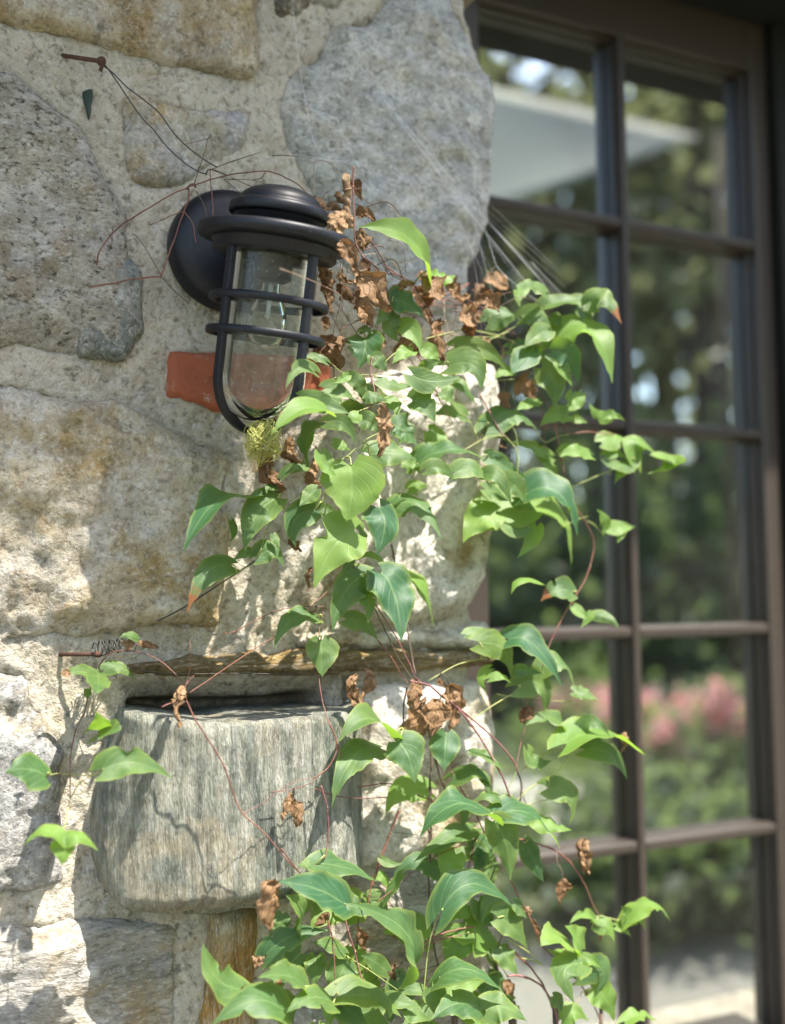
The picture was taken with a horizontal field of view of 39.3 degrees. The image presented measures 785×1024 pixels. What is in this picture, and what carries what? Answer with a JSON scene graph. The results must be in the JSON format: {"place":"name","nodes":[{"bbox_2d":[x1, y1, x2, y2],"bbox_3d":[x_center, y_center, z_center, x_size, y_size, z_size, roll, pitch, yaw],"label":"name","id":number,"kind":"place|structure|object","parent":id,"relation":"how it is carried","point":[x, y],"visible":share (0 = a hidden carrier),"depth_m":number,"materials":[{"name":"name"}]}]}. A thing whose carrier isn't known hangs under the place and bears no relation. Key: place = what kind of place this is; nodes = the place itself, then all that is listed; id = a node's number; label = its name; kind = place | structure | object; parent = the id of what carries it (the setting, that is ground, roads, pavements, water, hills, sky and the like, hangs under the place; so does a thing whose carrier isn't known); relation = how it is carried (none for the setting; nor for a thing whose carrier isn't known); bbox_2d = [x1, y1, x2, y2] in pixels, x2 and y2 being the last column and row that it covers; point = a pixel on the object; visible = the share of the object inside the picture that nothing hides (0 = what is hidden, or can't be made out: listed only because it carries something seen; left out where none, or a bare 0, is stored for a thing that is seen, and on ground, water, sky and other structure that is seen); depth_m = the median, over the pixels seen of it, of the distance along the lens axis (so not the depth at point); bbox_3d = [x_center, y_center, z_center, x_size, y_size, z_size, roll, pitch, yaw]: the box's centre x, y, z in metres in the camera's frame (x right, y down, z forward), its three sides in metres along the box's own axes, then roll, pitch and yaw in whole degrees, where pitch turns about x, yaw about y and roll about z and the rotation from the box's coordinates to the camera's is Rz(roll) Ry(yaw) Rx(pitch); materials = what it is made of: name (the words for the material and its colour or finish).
{"place":"outdoors","nodes":[
{"label":"outdoors","id":0,"kind":"place"},
{"label":"stone terrace","id":1,"kind":"structure","parent":0,"visible":0},
{"bbox_2d":[0,0,499,1023],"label":"stone wall","id":2,"kind":"structure","parent":1,"relation":"on","point":[122,442],"depth_m":1.06,"materials":[{"name":"stone"}]},
{"bbox_2d":[58,651,100,657],"bbox_3d":[-0.292,0.129,1.003,0.059,0.006,0.006,-2,-5,23],"label":"iron spike","id":3,"kind":"object","parent":2,"relation":"attached to","point":[96,654],"visible":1,"depth_m":1.00,"materials":[{"name":"brown metal"}]},
{"bbox_2d":[92,560,313,675],"bbox_3d":[-0.171,0.101,1.025,0.209,0.111,0.030,1,-5,-18],"label":"tie wire","id":4,"kind":"object","parent":3,"relation":"attached to","point":[108,644],"visible":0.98,"depth_m":1.01,"materials":[{"name":"metal"}]},
{"bbox_2d":[61,53,105,71],"bbox_3d":[-0.296,-0.426,1.041,0.071,0.037,0.009,-4,-5,35],"label":"iron spike","id":5,"kind":"object","parent":2,"relation":"attached to","point":[100,61],"visible":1,"depth_m":1.03,"materials":[{"name":"brown metal"}]},
{"bbox_2d":[104,65,216,174],"bbox_3d":[-0.219,-0.371,1.038,0.109,0.101,0.003,1,-5,-16],"label":"tie wire","id":6,"kind":"object","parent":5,"relation":"attached to","point":[110,71],"visible":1,"depth_m":1.04,"materials":[{"name":"black metal"}]},
{"bbox_2d":[167,184,351,433],"bbox_3d":[-0.117,-0.198,1.014,0.142,0.260,0.201,2,-5,-26],"label":"wall lamp","id":7,"kind":"object","parent":2,"relation":"attached to","point":[239,253],"visible":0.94,"depth_m":0.97,"materials":[{"name":"black metal"}]},
{"bbox_2d":[5,217,685,1023],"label":"clematis vine","id":8,"kind":"object","parent":2,"relation":"attached to","point":[511,499],"visible":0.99,"depth_m":1.06,"materials":[{"name":"green plant"}]},
{"bbox_2d":[90,134,544,401],"bbox_3d":[-0.025,-0.243,1.038,0.478,0.268,0.206,2,-5,-26],"label":"dried vine","id":9,"kind":"object","parent":8,"relation":"hanging from","point":[370,284],"visible":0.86,"depth_m":1.05,"materials":[{"name":"brown plant"}]},
{"bbox_2d":[254,4,555,299],"bbox_3d":[0.025,-0.377,1.164,0.356,0.322,0.039,1,-5,-21],"label":"cobweb","id":10,"kind":"object","parent":2,"relation":"attached to","point":[304,157],"visible":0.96,"depth_m":1.18,"materials":[{"name":"fabric"}]},
{"bbox_2d":[461,0,784,1023],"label":"casement window","id":11,"kind":"structure","parent":2,"relation":"attached to","point":[629,160],"depth_m":1.63,"materials":[{"name":"brown paint"}]},
{"bbox_2d":[673,0,784,28],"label":"timber lintel","id":12,"kind":"structure","parent":2,"relation":"attached to","point":[764,13],"depth_m":1.72,"materials":[{"name":"brown wood"}]},
{"bbox_2d":[763,23,784,596],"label":"timber jamb","id":13,"kind":"object","parent":2,"relation":"attached to","point":[774,46],"visible":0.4,"depth_m":1.74,"materials":[{"name":"brown wood"}]}
]}

